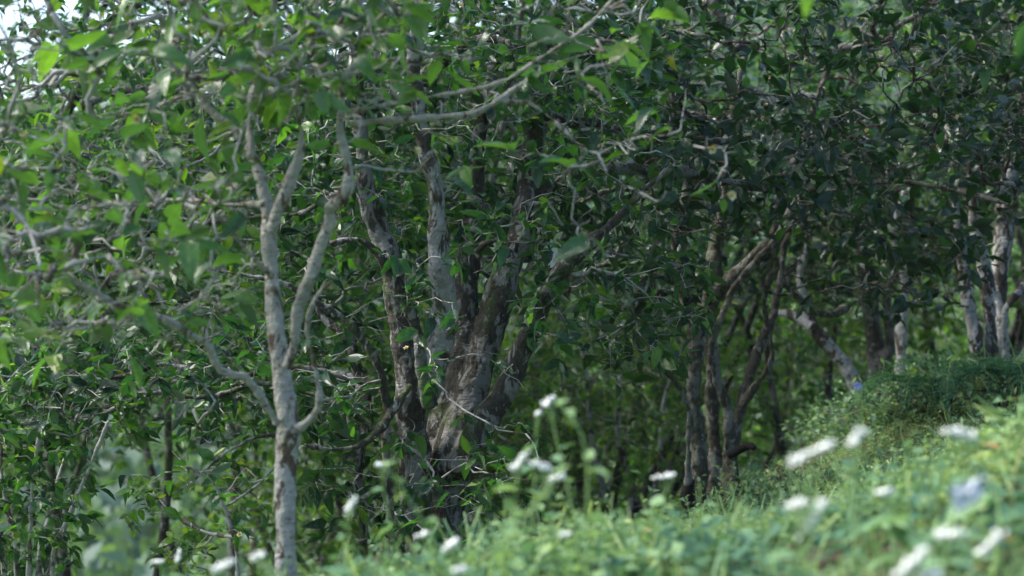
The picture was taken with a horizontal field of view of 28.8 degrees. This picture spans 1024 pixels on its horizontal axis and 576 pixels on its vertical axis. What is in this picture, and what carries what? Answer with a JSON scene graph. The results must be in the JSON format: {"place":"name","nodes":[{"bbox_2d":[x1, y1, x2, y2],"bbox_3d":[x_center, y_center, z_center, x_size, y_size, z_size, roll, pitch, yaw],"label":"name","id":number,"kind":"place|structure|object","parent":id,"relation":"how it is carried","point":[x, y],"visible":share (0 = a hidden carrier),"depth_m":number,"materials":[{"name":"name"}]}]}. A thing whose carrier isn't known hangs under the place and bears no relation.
{"place":"outdoors","nodes":[
{"label":"outdoors","id":0,"kind":"place"},
{"bbox_2d":[0,0,962,110],"label":"sky","id":1,"kind":"structure","parent":0,"point":[71,4],"materials":[{"name":"white"}]},
{"bbox_2d":[213,248,1023,575],"bbox_3d":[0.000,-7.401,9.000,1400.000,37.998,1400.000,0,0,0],"label":"ground","id":2,"kind":"structure","parent":0,"point":[886,548],"depth_m":5.11,"materials":[{"name":"green plant"}]},
{"bbox_2d":[0,404,85,575],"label":"tea tree","id":3,"kind":"object","parent":2,"relation":"on","point":[73,567],"visible":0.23,"depth_m":15.26,"materials":[{"name":"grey plant"}]},
{"bbox_2d":[0,354,138,575],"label":"tea bush","id":4,"kind":"object","parent":2,"relation":"on","point":[32,453],"visible":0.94,"depth_m":8.60,"materials":[{"name":"green plant"}]},
{"bbox_2d":[0,163,220,575],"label":"tea tree","id":5,"kind":"object","parent":2,"relation":"on","point":[79,466],"visible":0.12,"depth_m":17.51,"materials":[{"name":"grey plant"}]},
{"bbox_2d":[151,559,183,575],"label":"white flower","id":6,"kind":"object","parent":2,"relation":"on","point":[157,561],"visible":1,"depth_m":5.15,"materials":[{"name":"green plant"}]},
{"bbox_2d":[0,0,335,426],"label":"tea tree","id":7,"kind":"object","parent":2,"relation":"on","point":[104,147],"visible":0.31,"depth_m":10.33,"materials":[{"name":"green plant"}]},
{"bbox_2d":[173,549,180,572],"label":"white flower","id":8,"kind":"object","parent":2,"relation":"on","point":[177,559],"visible":0.96,"depth_m":5.35,"materials":[{"name":"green plant"}]},
{"bbox_2d":[105,447,274,575],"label":"tea bush","id":9,"kind":"object","parent":2,"relation":"on","point":[194,537],"visible":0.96,"depth_m":8.63,"materials":[{"name":"green plant"}]},
{"bbox_2d":[210,558,235,575],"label":"white flower","id":10,"kind":"object","parent":2,"relation":"on","point":[220,566],"visible":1,"depth_m":4.15,"materials":[{"name":"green plant"}]},
{"bbox_2d":[0,3,449,575],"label":"tea tree","id":11,"kind":"object","parent":2,"relation":"on","point":[168,463],"visible":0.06,"depth_m":13.87,"materials":[{"name":"green plant"}]},
{"bbox_2d":[0,50,512,575],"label":"tea tree","id":12,"kind":"object","parent":2,"relation":"on","point":[230,570],"visible":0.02,"depth_m":20.16,"materials":[{"name":"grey plant"}]},
{"bbox_2d":[250,551,280,575],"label":"white flower","id":13,"kind":"object","parent":2,"relation":"on","point":[259,555],"visible":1,"depth_m":4.24,"materials":[{"name":"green plant"}]},
{"bbox_2d":[108,266,549,575],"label":"tea tree","id":14,"kind":"object","parent":2,"relation":"on","point":[355,531],"visible":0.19,"depth_m":15.09,"materials":[{"name":"green plant"}]},
{"bbox_2d":[193,436,505,575],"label":"tea tree","id":15,"kind":"object","parent":2,"relation":"on","point":[202,560],"visible":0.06,"depth_m":21.64,"materials":[{"name":"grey plant"}]},
{"bbox_2d":[336,496,373,575],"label":"white flower","id":16,"kind":"object","parent":2,"relation":"on","point":[349,511],"visible":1,"depth_m":4.55,"materials":[{"name":"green plant"}]},
{"bbox_2d":[0,0,714,565],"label":"tea tree","id":17,"kind":"object","parent":2,"relation":"on","point":[308,178],"visible":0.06,"depth_m":14.35,"materials":[{"name":"green plant"}]},
{"bbox_2d":[0,0,735,575],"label":"tea tree","id":18,"kind":"object","parent":2,"relation":"on","point":[340,24],"visible":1,"depth_m":6.33,"materials":[{"name":"green plant"}]},
{"bbox_2d":[0,0,768,568],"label":"tea tree","id":19,"kind":"object","parent":2,"relation":"on","point":[444,362],"visible":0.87,"depth_m":8.92,"materials":[{"name":"green plant"}]},
{"bbox_2d":[550,239,560,267],"bbox_3d":[0.201,-0.160,9.204,0.048,0.135,0.008,0,0,0],"label":"white tag","id":20,"kind":"object","parent":19,"relation":"attached to","point":[555,250],"visible":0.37,"depth_m":9.21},
{"bbox_2d":[370,462,399,570],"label":"white flower","id":21,"kind":"object","parent":2,"relation":"on","point":[380,465],"visible":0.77,"depth_m":4.98,"materials":[{"name":"green plant"}]},
{"bbox_2d":[226,281,601,575],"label":"tea tree","id":22,"kind":"object","parent":2,"relation":"on","point":[519,402],"visible":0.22,"depth_m":14.68,"materials":[{"name":"green plant"}]},
{"bbox_2d":[383,460,457,575],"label":"green stalk","id":23,"kind":"object","parent":2,"relation":"on","point":[426,526],"visible":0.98,"depth_m":4.40,"materials":[{"name":"green plant"}]},
{"bbox_2d":[415,530,450,575],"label":"white flower","id":24,"kind":"object","parent":2,"relation":"on","point":[422,536],"visible":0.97,"depth_m":4.58,"materials":[{"name":"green plant"}]},
{"bbox_2d":[303,431,598,573],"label":"tea tree","id":25,"kind":"object","parent":2,"relation":"on","point":[371,528],"depth_m":27.58,"materials":[{"name":"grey plant"}]},
{"bbox_2d":[442,537,460,566],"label":"white flower","id":26,"kind":"object","parent":2,"relation":"on","point":[452,544],"visible":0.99,"depth_m":4.45,"materials":[{"name":"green plant"}]},
{"bbox_2d":[452,565,467,575],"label":"white flower","id":27,"kind":"object","parent":2,"relation":"on","point":[461,570],"visible":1,"depth_m":3.84,"materials":[{"name":"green plant"}]},
{"bbox_2d":[212,24,747,542],"bbox_3d":[-0.423,0.587,20.023,5.659,6.582,5.570,0,0,37],"label":"tea tree","id":28,"kind":"object","parent":2,"relation":"on","point":[528,278],"visible":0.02,"depth_m":18.89,"materials":[{"name":"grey plant"}]},
{"bbox_2d":[459,526,501,547],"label":"sapling","id":29,"kind":"object","parent":2,"relation":"on","point":[476,531],"visible":0.08,"depth_m":7.91,"materials":[{"name":"green plant"}]},
{"bbox_2d":[320,298,650,565],"bbox_3d":[-0.304,1.951,19.967,3.470,3.801,3.595,0,0,-11],"label":"tea tree","id":30,"kind":"object","parent":2,"relation":"on","point":[593,492],"visible":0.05,"depth_m":19.52,"materials":[{"name":"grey plant"}]},
{"bbox_2d":[0,0,1023,575],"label":"wood","id":31,"kind":"object","parent":2,"relation":"on","point":[112,548],"visible":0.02,"depth_m":63.42,"materials":[{"name":"green plant"}]},
{"bbox_2d":[492,450,533,575],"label":"white flower","id":32,"kind":"object","parent":2,"relation":"on","point":[510,504],"visible":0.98,"depth_m":4.45,"materials":[{"name":"green plant"}]},
{"bbox_2d":[466,473,564,575],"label":"white flower","id":33,"kind":"object","parent":2,"relation":"on","point":[560,476],"visible":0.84,"depth_m":4.36,"materials":[{"name":"green plant"}]},
{"bbox_2d":[489,464,569,575],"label":"green stalk","id":34,"kind":"object","parent":2,"relation":"on","point":[508,533],"visible":1,"depth_m":3.90,"materials":[{"name":"green plant"}]},
{"bbox_2d":[521,410,546,574],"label":"white flower","id":35,"kind":"object","parent":2,"relation":"on","point":[534,491],"visible":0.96,"depth_m":4.88,"materials":[{"name":"green plant"}]},
{"bbox_2d":[528,459,558,575],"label":"white flower","id":36,"kind":"object","parent":2,"relation":"on","point":[547,468],"visible":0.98,"depth_m":4.45,"materials":[{"name":"green plant"}]},
{"bbox_2d":[378,261,723,540],"bbox_3d":[0.262,1.317,16.509,2.941,3.097,2.968,0,0,31],"label":"tea tree","id":37,"kind":"object","parent":2,"relation":"on","point":[518,319],"visible":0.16,"depth_m":16.09,"materials":[{"name":"green plant"}]},
{"bbox_2d":[546,531,571,575],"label":"white flower","id":38,"kind":"object","parent":2,"relation":"on","point":[563,534],"visible":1,"depth_m":4.26,"materials":[{"name":"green plant"}]},
{"bbox_2d":[541,395,582,575],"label":"white flower","id":39,"kind":"object","parent":2,"relation":"on","point":[559,457],"visible":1,"depth_m":4.74,"materials":[{"name":"green plant"}]},
{"bbox_2d":[556,399,610,575],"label":"green stalk","id":40,"kind":"object","parent":2,"relation":"on","point":[583,525],"visible":1,"depth_m":4.20,"materials":[{"name":"green plant"}]},
{"bbox_2d":[489,365,683,540],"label":"tea tree","id":41,"kind":"object","parent":2,"relation":"on","point":[593,369],"visible":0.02,"depth_m":26.59,"materials":[{"name":"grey plant"}]},
{"bbox_2d":[322,0,887,531],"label":"tea tree","id":42,"kind":"object","parent":2,"relation":"on","point":[808,90],"visible":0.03,"depth_m":15.19,"materials":[{"name":"green plant"}]},
{"bbox_2d":[192,342,1023,575],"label":"ground cover","id":43,"kind":"object","parent":2,"relation":"on","point":[749,537],"visible":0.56,"depth_m":5.00,"materials":[{"name":"green plant"}]},
{"bbox_2d":[950,475,985,511],"bbox_3d":[0.778,0.352,3.402,0.062,0.064,0.039,0,0,0],"label":"crumpled scrap","id":44,"kind":"object","parent":43,"relation":"on","point":[965,494],"visible":1,"depth_m":3.40,"materials":[{"name":"plant"}]},
{"bbox_2d":[490,291,775,526],"bbox_3d":[0.874,1.142,14.573,2.134,2.249,2.197,0,0,-23],"label":"tea tree","id":45,"kind":"object","parent":2,"relation":"on","point":[584,391],"visible":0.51,"depth_m":14.42,"materials":[{"name":"green plant"}]},
{"bbox_2d":[486,259,792,536],"bbox_3d":[1.100,1.630,20.928,3.842,4.008,3.806,0,0,6],"label":"tea tree","id":46,"kind":"object","parent":2,"relation":"on","point":[650,411],"visible":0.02,"depth_m":20.54,"materials":[{"name":"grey plant"}]},
{"bbox_2d":[521,381,772,537],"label":"tea tree","id":47,"kind":"object","parent":2,"relation":"on","point":[743,477],"visible":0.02,"depth_m":23.62,"materials":[{"name":"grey plant"}]},
{"bbox_2d":[632,472,681,570],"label":"white flower","id":48,"kind":"object","parent":2,"relation":"on","point":[657,499],"visible":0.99,"depth_m":4.75,"materials":[{"name":"green plant"}]},
{"bbox_2d":[533,180,893,485],"bbox_3d":[1.871,0.775,18.065,3.492,3.644,3.460,0,0,38],"label":"tea tree","id":49,"kind":"object","parent":2,"relation":"on","point":[784,411],"visible":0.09,"depth_m":17.68,"materials":[{"name":"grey plant"}]},
{"bbox_2d":[604,299,865,519],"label":"tea tree","id":50,"kind":"object","parent":2,"relation":"on","point":[761,444],"visible":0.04,"depth_m":24.26,"materials":[{"name":"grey plant"}]},
{"bbox_2d":[673,457,821,514],"bbox_3d":[1.290,1.089,10.691,0.869,0.348,0.773,0,0,0],"label":"bank shrub","id":51,"kind":"object","parent":2,"relation":"on","point":[757,473],"visible":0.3,"depth_m":10.71,"materials":[{"name":"green plant"}]},
{"bbox_2d":[695,456,828,504],"bbox_3d":[1.438,1.073,10.887,0.895,0.295,0.734,0,0,0],"label":"bank shrub","id":52,"kind":"object","parent":2,"relation":"on","point":[755,464],"visible":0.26,"depth_m":10.89,"materials":[{"name":"green plant"}]},
{"bbox_2d":[566,0,1023,525],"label":"tea tree","id":53,"kind":"object","parent":2,"relation":"on","point":[788,186],"visible":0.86,"depth_m":10.65,"materials":[{"name":"green plant"}]},
{"bbox_2d":[766,498,829,575],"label":"white flower","id":54,"kind":"object","parent":2,"relation":"on","point":[783,554],"visible":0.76,"depth_m":3.55,"materials":[{"name":"green plant"}]},
{"bbox_2d":[785,498,811,575],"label":"white flower","id":55,"kind":"object","parent":2,"relation":"on","point":[799,503],"visible":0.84,"depth_m":3.54,"materials":[{"name":"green plant"}]},
{"bbox_2d":[688,95,915,415],"bbox_3d":[2.077,-0.231,14.271,1.846,2.422,2.537,0,0,0],"label":"tea tree","id":56,"kind":"object","parent":2,"relation":"on","point":[822,339],"visible":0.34,"depth_m":13.58,"materials":[{"name":"green plant"}]},
{"bbox_2d":[800,0,812,18],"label":"overhanging twig","id":57,"kind":"object","parent":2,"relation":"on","point":[806,5],"visible":1,"depth_m":4.41,"materials":[{"name":"green plant"}]},
{"bbox_2d":[787,440,835,575],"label":"white flower","id":58,"kind":"object","parent":2,"relation":"on","point":[821,448],"visible":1,"depth_m":3.44,"materials":[{"name":"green plant"}]},
{"bbox_2d":[702,312,922,476],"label":"tea tree","id":59,"kind":"object","parent":2,"relation":"on","point":[793,393],"depth_m":28.92,"materials":[{"name":"green plant"}]},
{"bbox_2d":[647,169,979,460],"bbox_3d":[2.314,0.396,15.768,2.696,2.851,2.602,0,0,-19],"label":"tea tree","id":60,"kind":"object","parent":2,"relation":"on","point":[834,331],"visible":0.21,"depth_m":15.52,"materials":[{"name":"green plant"}]},
{"bbox_2d":[781,395,878,446],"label":"bank shrub","id":61,"kind":"object","parent":2,"relation":"on","point":[813,434],"visible":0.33,"depth_m":12.59,"materials":[{"name":"green plant"}]},
{"bbox_2d":[793,374,906,435],"bbox_3d":[2.184,0.713,12.214,0.939,0.378,0.674,0,0,0],"label":"bank shrub","id":62,"kind":"object","parent":2,"relation":"on","point":[837,418],"visible":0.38,"depth_m":12.20,"materials":[{"name":"green plant"}]},
{"bbox_2d":[717,225,984,450],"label":"tea tree","id":63,"kind":"object","parent":2,"relation":"on","point":[945,329],"visible":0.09,"depth_m":19.45,"materials":[{"name":"green plant"}]},
{"bbox_2d":[839,427,867,575],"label":"white flower","id":64,"kind":"object","parent":2,"relation":"on","point":[854,527],"visible":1,"depth_m":3.44,"materials":[{"name":"green plant"}]},
{"bbox_2d":[840,384,871,573],"bbox_3d":[0.757,0.449,4.413,0.073,0.473,0.078,0,0,0],"label":"blue flower","id":65,"kind":"object","parent":2,"relation":"on","point":[856,475],"visible":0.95,"depth_m":4.40,"materials":[{"name":"green plant"}]},
{"bbox_2d":[714,371,1019,513],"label":"leaf litter","id":66,"kind":"object","parent":2,"relation":"on","point":[984,390],"visible":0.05,"depth_m":11.53,"materials":[{"name":"green plant"}]},
{"bbox_2d":[736,248,1013,461],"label":"tea tree","id":67,"kind":"object","parent":2,"relation":"on","point":[937,347],"visible":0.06,"depth_m":25.21,"materials":[{"name":"green plant"}]},
{"bbox_2d":[828,375,925,420],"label":"bank shrub","id":68,"kind":"object","parent":2,"relation":"on","point":[871,393],"visible":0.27,"depth_m":11.96,"materials":[{"name":"green plant"}]},
{"bbox_2d":[788,99,992,403],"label":"tea tree","id":69,"kind":"object","parent":2,"relation":"on","point":[878,346],"visible":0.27,"depth_m":13.97,"materials":[{"name":"green plant"}]},
{"bbox_2d":[763,0,1023,360],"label":"tea tree","id":70,"kind":"object","parent":2,"relation":"on","point":[1018,326],"visible":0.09,"depth_m":16.63,"materials":[{"name":"green plant"}]},
{"bbox_2d":[781,113,1023,377],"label":"tea tree","id":71,"kind":"object","parent":2,"relation":"on","point":[1011,332],"visible":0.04,"depth_m":16.57,"materials":[{"name":"green plant"}]},
{"bbox_2d":[847,373,975,413],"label":"fern","id":72,"kind":"object","parent":2,"relation":"on","point":[921,380],"visible":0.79,"depth_m":11.26,"materials":[{"name":"green plant"}]},
{"bbox_2d":[893,546,930,575],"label":"white flower","id":73,"kind":"object","parent":2,"relation":"on","point":[908,565],"visible":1,"depth_m":3.15,"materials":[{"name":"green plant"}]},
{"bbox_2d":[835,150,995,388],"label":"tea tree","id":74,"kind":"object","parent":2,"relation":"on","point":[901,334],"visible":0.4,"depth_m":13.23,"materials":[{"name":"green plant"}]},
{"bbox_2d":[855,359,985,422],"bbox_3d":[2.418,0.598,11.599,0.825,0.372,0.707,0,0,0],"label":"bank shrub","id":75,"kind":"object","parent":2,"relation":"on","point":[914,410],"visible":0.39,"depth_m":11.58,"materials":[{"name":"green plant"}]},
{"bbox_2d":[838,493,1007,575],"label":"broad leaf weed","id":76,"kind":"object","parent":2,"relation":"on","point":[904,537],"visible":0.5,"depth_m":4.18,"materials":[{"name":"green plant"}]},
{"bbox_2d":[875,487,970,575],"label":"white flower","id":77,"kind":"object","parent":2,"relation":"on","point":[957,560],"visible":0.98,"depth_m":3.82,"materials":[{"name":"green plant"}]},
{"bbox_2d":[858,340,999,393],"bbox_3d":[2.597,0.480,11.895,1.083,0.341,0.856,0,0,0],"label":"bank shrub","id":78,"kind":"object","parent":2,"relation":"on","point":[948,352],"visible":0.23,"depth_m":11.91,"materials":[{"name":"green plant"}]},
{"bbox_2d":[917,569,942,575],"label":"white flower","id":79,"kind":"object","parent":2,"relation":"on","point":[936,572],"visible":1,"depth_m":3.15,"materials":[{"name":"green plant"}]},
{"bbox_2d":[862,355,1021,408],"bbox_3d":[2.540,0.520,11.107,1.018,0.267,0.988,0,0,0],"label":"fern","id":80,"kind":"object","parent":2,"relation":"on","point":[988,361],"visible":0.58,"depth_m":11.01,"materials":[{"name":"green plant"}]},
{"bbox_2d":[861,0,1023,311],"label":"tea tree","id":81,"kind":"object","parent":2,"relation":"on","point":[1012,265],"visible":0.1,"depth_m":15.41,"materials":[{"name":"green plant"}]},
{"bbox_2d":[920,526,967,568],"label":"white flower","id":82,"kind":"object","parent":2,"relation":"on","point":[952,535],"visible":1,"depth_m":3.45,"materials":[{"name":"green plant"}]},
{"bbox_2d":[880,345,1021,413],"bbox_3d":[2.629,0.524,11.308,1.046,0.408,0.689,0,0,0],"label":"bank shrub","id":83,"kind":"object","parent":2,"relation":"on","point":[923,399],"visible":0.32,"depth_m":11.26,"materials":[{"name":"green plant"}]},
{"bbox_2d":[883,6,1023,293],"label":"tea tree","id":84,"kind":"object","parent":2,"relation":"on","point":[1018,249],"visible":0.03,"depth_m":19.30,"materials":[{"name":"green plant"}]},
{"bbox_2d":[920,426,986,575],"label":"white flower","id":85,"kind":"object","parent":2,"relation":"on","point":[963,435],"visible":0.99,"depth_m":3.65,"materials":[{"name":"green plant"}]},
{"bbox_2d":[893,239,1020,375],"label":"tea tree","id":86,"kind":"object","parent":2,"relation":"on","point":[979,313],"visible":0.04,"depth_m":24.02,"materials":[{"name":"green plant"}]},
{"bbox_2d":[893,0,1023,379],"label":"tea tree","id":87,"kind":"object","parent":2,"relation":"on","point":[996,306],"visible":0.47,"depth_m":12.03,"materials":[{"name":"green plant"}]},
{"bbox_2d":[931,354,1023,416],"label":"bank shrub","id":88,"kind":"object","parent":2,"relation":"on","point":[989,393],"visible":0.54,"depth_m":10.93,"materials":[{"name":"green plant"}]},
{"bbox_2d":[939,362,1023,395],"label":"fern","id":89,"kind":"object","parent":2,"relation":"on","point":[1017,370],"visible":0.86,"depth_m":10.89,"materials":[{"name":"green plant"}]},
{"bbox_2d":[969,530,1008,575],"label":"white flower","id":90,"kind":"object","parent":2,"relation":"on","point":[982,551],"visible":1,"depth_m":3.35,"materials":[{"name":"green plant"}]},
{"bbox_2d":[960,394,1023,484],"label":"sapling","id":91,"kind":"object","parent":2,"relation":"on","point":[998,416],"visible":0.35,"depth_m":5.19,"materials":[{"name":"green plant"}]},
{"bbox_2d":[1014,23,1023,58],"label":"overhanging twig","id":92,"kind":"object","parent":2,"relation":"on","point":[1019,44],"visible":1,"depth_m":4.40,"materials":[{"name":"green plant"}]}
]}

